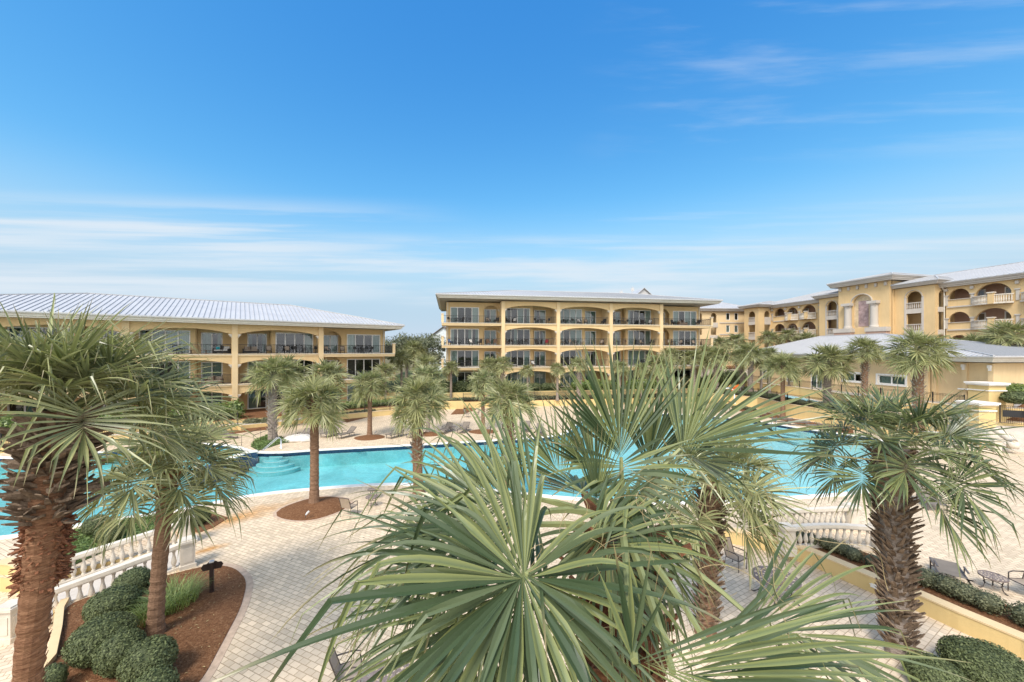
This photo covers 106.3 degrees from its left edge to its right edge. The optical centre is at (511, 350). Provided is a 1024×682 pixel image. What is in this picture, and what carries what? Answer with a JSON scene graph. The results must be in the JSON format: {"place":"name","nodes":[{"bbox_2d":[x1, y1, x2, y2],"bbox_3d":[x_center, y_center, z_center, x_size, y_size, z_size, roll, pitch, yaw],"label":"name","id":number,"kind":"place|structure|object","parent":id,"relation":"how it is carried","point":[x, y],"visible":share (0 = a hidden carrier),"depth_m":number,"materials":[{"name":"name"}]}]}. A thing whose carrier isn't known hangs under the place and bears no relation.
{"place":"outdoors","nodes":[
{"label":"outdoors","id":0,"kind":"place"},
{"bbox_2d":[0,557,126,681],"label":"terrace paving","id":1,"kind":"structure","parent":0,"point":[6,658],"depth_m":10.69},
{"bbox_2d":[0,599,17,644],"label":"balustrade","id":2,"kind":"object","parent":1,"relation":"on","point":[8,614],"visible":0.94,"depth_m":11.12,"materials":[{"name":"stone"}]},
{"bbox_2d":[44,598,68,667],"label":"garden wall","id":3,"kind":"structure","parent":1,"relation":"on","point":[55,638],"depth_m":10.70,"materials":[{"name":"paint"}]},
{"bbox_2d":[0,554,142,620],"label":"terrace riser","id":4,"kind":"object","parent":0,"point":[5,583],"visible":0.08,"depth_m":13.51,"materials":[{"name":"paint"}]},
{"bbox_2d":[51,549,179,613],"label":"stone stairs","id":5,"kind":"structure","parent":4,"relation":"on","point":[86,587],"depth_m":13.59,"materials":[{"name":"stone"}]},
{"bbox_2d":[51,534,197,622],"bbox_3d":[-13.181,7.710,13.065,3.816,1.519,0.540,0,0,-44],"label":"balustrade","id":6,"kind":"object","parent":5,"relation":"on","point":[187,556],"visible":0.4,"depth_m":13.05,"materials":[{"name":"stone"}]},
{"bbox_2d":[57,516,191,585],"bbox_3d":[-14.749,7.710,14.882,3.763,1.519,0.540,0,0,-39],"label":"balustrade","id":7,"kind":"object","parent":5,"relation":"on","point":[90,552],"visible":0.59,"depth_m":14.53,"materials":[{"name":"stone"}]},
{"bbox_2d":[2,404,398,443],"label":"terrace","id":8,"kind":"structure","parent":0,"point":[255,413],"depth_m":43.33,"materials":[{"name":"paint"}]},
{"bbox_2d":[0,399,245,435],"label":"hedge","id":9,"kind":"object","parent":8,"relation":"on","point":[6,422],"visible":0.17,"depth_m":37.78,"materials":[{"name":"green plant"}]},
{"bbox_2d":[0,293,404,417],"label":"apartment block","id":10,"kind":"structure","parent":8,"relation":"on","point":[237,327],"depth_m":44.16,"materials":[{"name":"paint"}]},
{"bbox_2d":[139,330,189,353],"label":"sliding door","id":11,"kind":"structure","parent":10,"relation":"in","point":[185,337],"depth_m":42.14,"materials":[{"name":"white paint"}]},
{"bbox_2d":[201,332,222,353],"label":"sliding door","id":12,"kind":"structure","parent":10,"relation":"in","point":[206,338],"depth_m":44.81,"materials":[{"name":"white paint"}]},
{"bbox_2d":[247,389,266,408],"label":"sliding door","id":13,"kind":"structure","parent":10,"relation":"in","point":[261,404],"depth_m":47.36,"materials":[{"name":"white paint"}]},
{"bbox_2d":[247,333,266,352],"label":"sliding door","id":14,"kind":"structure","parent":10,"relation":"in","point":[252,338],"depth_m":47.71,"materials":[{"name":"white paint"}]},
{"bbox_2d":[275,332,312,352],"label":"sliding door","id":15,"kind":"structure","parent":10,"relation":"in","point":[281,339],"depth_m":49.10,"materials":[{"name":"white paint"}]},
{"bbox_2d":[347,359,379,377],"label":"sliding door","id":16,"kind":"structure","parent":10,"relation":"in","point":[356,365],"depth_m":53.82,"materials":[{"name":"white paint"}]},
{"bbox_2d":[347,334,379,352],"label":"sliding door","id":17,"kind":"structure","parent":10,"relation":"in","point":[353,340],"depth_m":53.97,"materials":[{"name":"white paint"}]},
{"bbox_2d":[372,361,399,396],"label":"cabbage palm","id":18,"kind":"object","parent":8,"relation":"on","point":[386,368],"visible":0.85,"depth_m":50.69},
{"bbox_2d":[114,410,381,434],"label":"walk terrace","id":19,"kind":"structure","parent":0,"point":[253,425],"depth_m":39.74,"materials":[{"name":"stone"}]},
{"bbox_2d":[262,354,309,423],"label":"cabbage palm","id":20,"kind":"object","parent":19,"relation":"on","point":[300,366],"visible":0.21,"depth_m":39.81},
{"bbox_2d":[302,357,350,422],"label":"cabbage palm","id":21,"kind":"object","parent":19,"relation":"on","point":[329,369],"visible":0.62,"depth_m":40.60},
{"bbox_2d":[0,403,1023,681],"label":"pool deck","id":22,"kind":"structure","parent":0,"point":[262,545],"depth_m":15.64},
{"bbox_2d":[68,517,155,566],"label":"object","id":23,"kind":"structure","parent":22,"relation":"on","point":[95,545],"depth_m":15.73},
{"bbox_2d":[80,514,107,535],"bbox_3d":[-17.996,7.560,16.622,0.942,0.860,0.952,0,0,0],"label":"clipped shrub","id":24,"kind":"object","parent":23,"relation":"on","point":[88,527],"visible":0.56,"depth_m":16.30,"materials":[{"name":"green plant"}]},
{"bbox_2d":[66,513,155,565],"bbox_3d":[-17.287,7.878,16.195,4.052,0.297,5.031,0,0,0],"label":"juniper ground cover","id":25,"kind":"object","parent":23,"relation":"on","point":[90,541],"visible":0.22,"depth_m":16.21,"materials":[{"name":"green plant"}]},
{"bbox_2d":[53,566,245,681],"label":"mulch bed","id":26,"kind":"object","parent":22,"relation":"on","point":[196,654],"visible":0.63,"depth_m":11.23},
{"bbox_2d":[42,662,68,681],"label":"clipped shrub","id":27,"kind":"object","parent":26,"relation":"on","point":[57,672],"visible":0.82,"depth_m":8.93,"materials":[{"name":"green plant"}]},
{"bbox_2d":[60,611,139,668],"bbox_3d":[-10.682,7.483,10.013,1.437,1.039,1.423,0,0,0],"label":"clipped shrub","id":28,"kind":"object","parent":26,"relation":"on","point":[84,642],"visible":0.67,"depth_m":9.66,"materials":[{"name":"green plant"}]},
{"bbox_2d":[80,583,142,621],"bbox_3d":[-11.873,7.536,11.433,1.285,0.919,1.286,0,0,0],"label":"clipped shrub","id":29,"kind":"object","parent":26,"relation":"on","point":[114,598],"visible":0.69,"depth_m":11.20,"materials":[{"name":"green plant"}]},
{"bbox_2d":[91,627,147,678],"bbox_3d":[-9.774,7.496,9.585,1.030,0.986,1.019,0,0,0],"label":"clipped shrub","id":30,"kind":"object","parent":26,"relation":"on","point":[109,653],"visible":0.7,"depth_m":9.30,"materials":[{"name":"green plant"}]},
{"bbox_2d":[0,293,260,681],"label":"cabbage palm","id":31,"kind":"object","parent":26,"relation":"on","point":[52,450],"visible":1,"depth_m":6.36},
{"bbox_2d":[110,566,150,591],"bbox_3d":[-12.431,7.582,12.569,1.015,0.811,1.023,0,0,0],"label":"clipped shrub","id":32,"kind":"object","parent":26,"relation":"on","point":[139,576],"visible":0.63,"depth_m":12.45,"materials":[{"name":"green plant"}]},
{"bbox_2d":[115,634,178,681],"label":"clipped shrub","id":33,"kind":"object","parent":26,"relation":"on","point":[140,658],"visible":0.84,"depth_m":9.05,"materials":[{"name":"green plant"}]},
{"bbox_2d":[135,663,179,681],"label":"clipped shrub","id":34,"kind":"object","parent":26,"relation":"on","point":[162,673],"visible":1,"depth_m":8.59,"materials":[{"name":"green plant"}]},
{"bbox_2d":[71,409,262,638],"bbox_3d":[-9.550,4.907,10.953,4.512,6.523,4.803,0,0,0],"label":"cabbage palm","id":35,"kind":"object","parent":26,"relation":"on","point":[169,500],"visible":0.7,"depth_m":10.30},
{"bbox_2d":[125,568,217,615],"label":"ornamental grass","id":36,"kind":"object","parent":26,"relation":"on","point":[188,590],"depth_m":12.20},
{"bbox_2d":[201,559,222,592],"bbox_3d":[-9.910,7.460,12.676,0.600,1.020,0.150,0,0,-28],"label":"path light","id":37,"kind":"object","parent":26,"relation":"on","point":[211,565],"visible":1,"depth_m":12.63,"materials":[{"name":"grey paint"}]},
{"bbox_2d":[199,563,252,681],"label":"paver edging","id":38,"kind":"object","parent":22,"relation":"on","point":[218,657],"visible":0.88,"depth_m":11.18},
{"bbox_2d":[251,437,288,450],"bbox_3d":[-21.443,7.995,33.483,5.116,0.050,4.087,0,0,28],"label":"mulch bed","id":39,"kind":"object","parent":22,"relation":"on","point":[275,444],"visible":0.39,"depth_m":32.41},
{"bbox_2d":[240,352,300,439],"bbox_3d":[-21.272,4.147,34.107,4.990,8.041,4.718,0,0,27],"label":"cabbage palm","id":40,"kind":"object","parent":39,"relation":"on","point":[271,367],"visible":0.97,"depth_m":33.70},
{"bbox_2d":[276,496,344,520],"bbox_3d":[-10.000,7.935,19.459,3.041,0.190,2.942,0,0,21],"label":"mulch bed","id":41,"kind":"object","parent":22,"relation":"on","point":[323,507],"visible":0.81,"depth_m":19.01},
{"bbox_2d":[271,370,353,503],"bbox_3d":[-10.253,4.604,19.811,3.705,7.115,3.920,0,0,27],"label":"cabbage palm","id":42,"kind":"object","parent":41,"relation":"on","point":[314,398],"visible":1,"depth_m":19.63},
{"bbox_2d":[329,647,361,681],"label":"sling chair","id":43,"kind":"object","parent":22,"relation":"on","point":[333,660],"visible":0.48,"depth_m":9.04,"materials":[{"name":"fabric"}]},
{"bbox_2d":[354,434,384,440],"bbox_3d":[-13.024,7.930,35.122,2.479,0.200,2.408,0,0,42],"label":"mulch bed","id":44,"kind":"object","parent":22,"relation":"on","point":[368,437],"visible":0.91,"depth_m":34.67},
{"bbox_2d":[347,368,392,434],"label":"cabbage palm","id":45,"kind":"object","parent":44,"relation":"on","point":[370,388],"visible":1,"depth_m":35.11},
{"bbox_2d":[385,374,455,494],"bbox_3d":[-5.176,4.682,21.446,3.903,6.967,4.110,0,0,21],"label":"cabbage palm","id":46,"kind":"object","parent":22,"relation":"on","point":[419,392],"visible":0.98,"depth_m":21.03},
{"bbox_2d":[422,431,442,436],"bbox_3d":[-7.822,7.930,36.571,2.428,0.200,2.289,0,0,-39],"label":"mulch bed","id":47,"kind":"object","parent":22,"relation":"on","point":[429,434],"visible":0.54,"depth_m":35.95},
{"bbox_2d":[405,363,449,431],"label":"cabbage palm","id":48,"kind":"object","parent":47,"relation":"on","point":[422,371],"visible":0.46,"depth_m":36.63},
{"bbox_2d":[0,414,876,535],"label":"pool basin","id":49,"kind":"object","parent":22,"relation":"in","point":[344,467],"visible":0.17,"depth_m":30.18,"materials":[{"name":"liquid"}]},
{"bbox_2d":[196,450,257,484],"bbox_3d":[-20.912,8.575,28.280,0.830,1.450,4.280,0,0,25],"label":"spillway weir","id":50,"kind":"object","parent":49,"relation":"on","point":[254,455],"visible":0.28,"depth_m":29.55,"materials":[{"name":"blue tile"}]},
{"bbox_2d":[249,456,299,476],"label":"pool steps","id":51,"kind":"structure","parent":49,"relation":"in","point":[275,466],"depth_m":29.01,"materials":[{"name":"tile"}]},
{"bbox_2d":[0,413,882,539],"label":"pool coping","id":52,"kind":"object","parent":22,"relation":"on","point":[3,537],"visible":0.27,"depth_m":22.25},
{"bbox_2d":[469,429,497,433],"bbox_3d":[-2.824,7.930,37.647,2.534,0.200,2.391,0,0,39],"label":"mulch bed","id":53,"kind":"object","parent":22,"relation":"on","point":[477,431],"visible":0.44,"depth_m":37.19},
{"bbox_2d":[466,367,498,426],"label":"cabbage palm","id":54,"kind":"object","parent":53,"relation":"on","point":[482,377],"visible":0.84,"depth_m":37.84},
{"bbox_2d":[477,375,540,487],"bbox_3d":[-0.238,4.764,22.845,4.126,6.803,4.080,0,0,0],"label":"cabbage palm","id":55,"kind":"object","parent":22,"relation":"on","point":[511,390],"visible":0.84,"depth_m":22.59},
{"bbox_2d":[644,352,676,404],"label":"cabbage palm","id":56,"kind":"object","parent":22,"relation":"on","point":[658,363],"visible":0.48,"depth_m":53.51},
{"bbox_2d":[731,407,852,432],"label":"mulch bed","id":57,"kind":"object","parent":22,"relation":"on","point":[767,413],"visible":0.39,"depth_m":43.45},
{"bbox_2d":[759,349,805,415],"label":"cabbage palm","id":58,"kind":"object","parent":57,"relation":"on","point":[781,367],"visible":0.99,"depth_m":45.01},
{"bbox_2d":[738,502,862,532],"bbox_3d":[12.771,7.525,17.045,5.582,1.150,0.540,0,0,-6],"label":"balustrade","id":59,"kind":"object","parent":22,"relation":"on","point":[846,518],"visible":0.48,"depth_m":17.09,"materials":[{"name":"stone"}]},
{"bbox_2d":[709,393,896,430],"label":"garden wall","id":60,"kind":"structure","parent":22,"relation":"on","point":[804,415],"depth_m":45.03,"materials":[{"name":"paint"}]},
{"bbox_2d":[717,386,876,412],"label":"metal fence","id":61,"kind":"object","parent":60,"relation":"on","point":[804,401],"visible":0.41,"depth_m":45.36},
{"bbox_2d":[776,522,880,556],"bbox_3d":[12.785,7.525,15.354,4.254,1.150,0.690,0,0,0],"label":"balustrade","id":62,"kind":"object","parent":22,"relation":"on","point":[829,526],"visible":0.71,"depth_m":15.43,"materials":[{"name":"stone"}]},
{"bbox_2d":[773,535,1023,632],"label":"mulch bed","id":63,"kind":"object","parent":22,"relation":"on","point":[1004,620],"visible":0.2,"depth_m":12.08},
{"bbox_2d":[773,525,878,567],"bbox_3d":[12.573,7.719,15.217,0.914,0.548,4.047,0,0,-35],"label":"hedge","id":64,"kind":"object","parent":63,"relation":"on","point":[848,551],"visible":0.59,"depth_m":14.81,"materials":[{"name":"green plant"}]},
{"bbox_2d":[914,566,1023,627],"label":"hedge","id":65,"kind":"object","parent":63,"relation":"on","point":[988,602],"visible":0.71,"depth_m":11.93,"materials":[{"name":"green plant"}]},
{"bbox_2d":[874,324,969,432],"bbox_3d":[35.361,2.426,33.417,5.724,9.477,5.738,0,0,0],"label":"cabbage palm","id":66,"kind":"object","parent":22,"relation":"on","point":[921,354],"visible":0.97,"depth_m":33.01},
{"bbox_2d":[929,557,974,584],"bbox_3d":[15.020,7.655,13.153,0.750,0.650,1.925,0,0,38],"label":"sling lounger","id":67,"kind":"object","parent":22,"relation":"on","point":[944,566],"visible":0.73,"depth_m":13.37,"materials":[{"name":"fabric"}]},
{"bbox_2d":[927,399,998,449],"bbox_3d":[32.589,5.363,27.973,3.890,3.558,3.862,0,0,0],"label":"pindo palm","id":68,"kind":"object","parent":22,"relation":"on","point":[959,415],"visible":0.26,"depth_m":27.71,"materials":[{"name":"plant"}]},
{"bbox_2d":[946,425,1023,451],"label":"stone stairs","id":69,"kind":"structure","parent":22,"relation":"on","point":[1017,433],"depth_m":32.02,"materials":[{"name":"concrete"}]},
{"bbox_2d":[954,400,1000,427],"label":"gate pillar","id":70,"kind":"structure","parent":69,"relation":"on","point":[987,415],"depth_m":33.75,"materials":[{"name":"paint"}]},
{"bbox_2d":[977,570,1009,595],"bbox_3d":[16.073,7.770,12.821,0.680,0.469,0.695,0,0,-17],"label":"side table","id":71,"kind":"object","parent":22,"relation":"on","point":[993,577],"visible":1,"depth_m":12.81,"materials":[{"name":"metal"}]},
{"bbox_2d":[0,0,1023,341],"label":"sky","id":72,"kind":"structure","parent":0,"point":[372,159],"materials":[{"name":"blue"}]},
{"bbox_2d":[372,370,733,399],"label":"terrace","id":73,"kind":"structure","parent":0,"point":[552,392],"depth_m":57.46,"materials":[{"name":"paint"}]},
{"bbox_2d":[388,348,412,388],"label":"cabbage palm","id":74,"kind":"object","parent":73,"relation":"on","point":[401,359],"visible":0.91,"depth_m":59.39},
{"bbox_2d":[385,332,430,377],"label":"oak tree","id":75,"kind":"object","parent":73,"relation":"on","point":[402,339],"visible":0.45,"depth_m":82.47,"materials":[{"name":"green plant"}]},
{"bbox_2d":[402,339,426,379],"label":"cabbage palm","id":76,"kind":"object","parent":73,"relation":"on","point":[413,348],"visible":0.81,"depth_m":67.32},
{"bbox_2d":[435,290,722,386],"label":"apartment block","id":77,"kind":"structure","parent":73,"relation":"on","point":[525,308],"depth_m":62.50,"materials":[{"name":"paint"}]},
{"bbox_2d":[450,350,478,366],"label":"sliding door","id":78,"kind":"structure","parent":77,"relation":"in","point":[454,354],"depth_m":61.14,"materials":[{"name":"white paint"}]},
{"bbox_2d":[450,329,478,344],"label":"sliding door","id":79,"kind":"structure","parent":77,"relation":"in","point":[457,335],"depth_m":61.08,"materials":[{"name":"white paint"}]},
{"bbox_2d":[450,307,478,322],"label":"sliding door","id":80,"kind":"structure","parent":77,"relation":"in","point":[473,312],"depth_m":61.16,"materials":[{"name":"white paint"}]},
{"bbox_2d":[505,350,529,365],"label":"sliding door","id":81,"kind":"structure","parent":77,"relation":"in","point":[520,355],"depth_m":62.52,"materials":[{"name":"white paint"}]},
{"bbox_2d":[505,329,529,343],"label":"sliding door","id":82,"kind":"structure","parent":77,"relation":"in","point":[520,334],"depth_m":62.43,"materials":[{"name":"white paint"}]},
{"bbox_2d":[505,308,529,322],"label":"sliding door","id":83,"kind":"structure","parent":77,"relation":"in","point":[510,311],"depth_m":62.40,"materials":[{"name":"white paint"}]},
{"bbox_2d":[628,330,650,344],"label":"sliding door","id":84,"kind":"structure","parent":77,"relation":"in","point":[637,334],"depth_m":65.87,"materials":[{"name":"white paint"}]},
{"bbox_2d":[628,310,650,324],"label":"sliding door","id":85,"kind":"structure","parent":77,"relation":"in","point":[636,314],"depth_m":65.87,"materials":[{"name":"white paint"}]},
{"bbox_2d":[673,330,695,345],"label":"sliding door","id":86,"kind":"structure","parent":77,"relation":"in","point":[677,335],"depth_m":67.25,"materials":[{"name":"white paint"}]},
{"bbox_2d":[444,396,686,407],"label":"planting ledge","id":87,"kind":"object","parent":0,"point":[536,401],"visible":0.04,"depth_m":54.92,"materials":[{"name":"paint"}]},
{"bbox_2d":[488,354,514,398],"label":"cabbage palm","id":88,"kind":"object","parent":87,"relation":"on","point":[501,365],"visible":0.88,"depth_m":52.26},
{"bbox_2d":[679,348,706,396],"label":"cabbage palm","id":89,"kind":"object","parent":87,"relation":"on","point":[689,357],"visible":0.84,"depth_m":58.62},
{"bbox_2d":[700,302,743,365],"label":"apartment block","id":90,"kind":"structure","parent":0,"point":[728,318],"depth_m":93.41,"materials":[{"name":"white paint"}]},
{"bbox_2d":[701,366,747,375],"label":"terrace","id":91,"kind":"structure","parent":0,"point":[730,367],"depth_m":77.13,"materials":[{"name":"concrete"}]},
{"bbox_2d":[737,261,1023,365],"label":"apartment block","id":92,"kind":"structure","parent":91,"relation":"on","point":[955,304],"depth_m":62.10,"materials":[{"name":"paint"}]},
{"bbox_2d":[999,390,1023,404],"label":"slope bush","id":93,"kind":"object","parent":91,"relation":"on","point":[1014,397],"visible":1,"depth_m":34.28,"materials":[{"name":"green plant"}]},
{"bbox_2d":[659,537,1023,681],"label":"patio","id":94,"kind":"structure","parent":0,"point":[932,629],"depth_m":12.23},
{"bbox_2d":[212,327,973,681],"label":"cabbage palm","id":95,"kind":"object","parent":94,"relation":"on","point":[614,623],"visible":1,"depth_m":2.15,"materials":[{"name":"plant"}]},
{"bbox_2d":[631,427,818,638],"bbox_3d":[6.068,5.369,11.283,4.985,6.429,4.490,0,0,0],"label":"cabbage palm","id":96,"kind":"object","parent":94,"relation":"on","point":[713,509],"visible":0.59,"depth_m":10.66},
{"bbox_2d":[751,566,801,605],"bbox_3d":[8.947,8.060,13.014,1.400,0.729,1.400,0,0,-29],"label":"dining table","id":97,"kind":"object","parent":94,"relation":"on","point":[769,579],"visible":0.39,"depth_m":13.01,"materials":[{"name":"metal"}]},
{"bbox_2d":[722,526,1023,659],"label":"garden wall","id":98,"kind":"structure","parent":94,"relation":"on","point":[967,622],"depth_m":11.94,"materials":[{"name":"paint"}]},
{"bbox_2d":[781,381,1023,661],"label":"cabbage palm","id":99,"kind":"object","parent":94,"relation":"on","point":[896,471],"visible":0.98,"depth_m":10.17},
{"bbox_2d":[903,650,970,681],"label":"clipped shrub","id":100,"kind":"object","parent":94,"relation":"on","point":[922,673],"visible":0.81,"depth_m":9.33,"materials":[{"name":"green plant"}]},
{"bbox_2d":[935,634,1023,681],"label":"clipped shrub","id":101,"kind":"object","parent":94,"relation":"on","point":[991,662],"visible":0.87,"depth_m":9.49,"materials":[{"name":"green plant"}]},
{"bbox_2d":[697,390,1023,431],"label":"wading pool terrace","id":102,"kind":"structure","parent":0,"point":[1015,423],"depth_m":34.99,"materials":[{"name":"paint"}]},
{"bbox_2d":[744,381,957,417],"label":"garden wall","id":103,"kind":"structure","parent":102,"relation":"on","point":[802,391],"depth_m":53.26,"materials":[{"name":"paint"}]},
{"bbox_2d":[747,375,964,404],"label":"metal fence","id":104,"kind":"object","parent":103,"relation":"on","point":[880,389],"visible":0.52,"depth_m":45.84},
{"bbox_2d":[840,334,887,406],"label":"cabbage palm","id":105,"kind":"object","parent":102,"relation":"on","point":[866,353],"visible":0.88,"depth_m":41.70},
{"bbox_2d":[964,381,1010,421],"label":"gate pillar","id":106,"kind":"structure","parent":102,"relation":"on","point":[993,392],"depth_m":35.40,"materials":[{"name":"paint"}]},
{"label":"mulch bed","id":107,"kind":"structure","parent":102,"relation":"on","visible":0},
{"bbox_2d":[699,345,731,388],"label":"cabbage palm","id":108,"kind":"object","parent":107,"relation":"on","point":[712,355],"visible":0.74,"depth_m":57.58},
{"bbox_2d":[800,343,858,401],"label":"cabbage palm","id":109,"kind":"object","parent":107,"relation":"on","point":[826,368],"visible":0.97,"depth_m":43.11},
{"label":"mulch bed","id":110,"kind":"structure","parent":102,"relation":"on","visible":0},
{"bbox_2d":[733,340,772,391],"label":"cabbage palm","id":111,"kind":"object","parent":110,"relation":"on","point":[752,356],"visible":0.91,"depth_m":55.67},
{"bbox_2d":[728,382,1022,418],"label":"clubhouse terrace","id":112,"kind":"structure","parent":0,"point":[1016,408],"depth_m":45.48,"materials":[{"name":"concrete"}]},
{"bbox_2d":[748,333,1023,406],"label":"clubhouse","id":113,"kind":"structure","parent":112,"relation":"on","point":[984,361],"depth_m":41.63,"materials":[{"name":"paint"}]},
{"bbox_2d":[1006,404,1023,421],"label":"slope","id":114,"kind":"structure","parent":0,"point":[1018,418],"depth_m":35.91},
{"bbox_2d":[972,318,1023,347],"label":"cabbage palm","id":115,"kind":"object","parent":114,"relation":"on","point":[1000,330],"visible":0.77,"depth_m":42.75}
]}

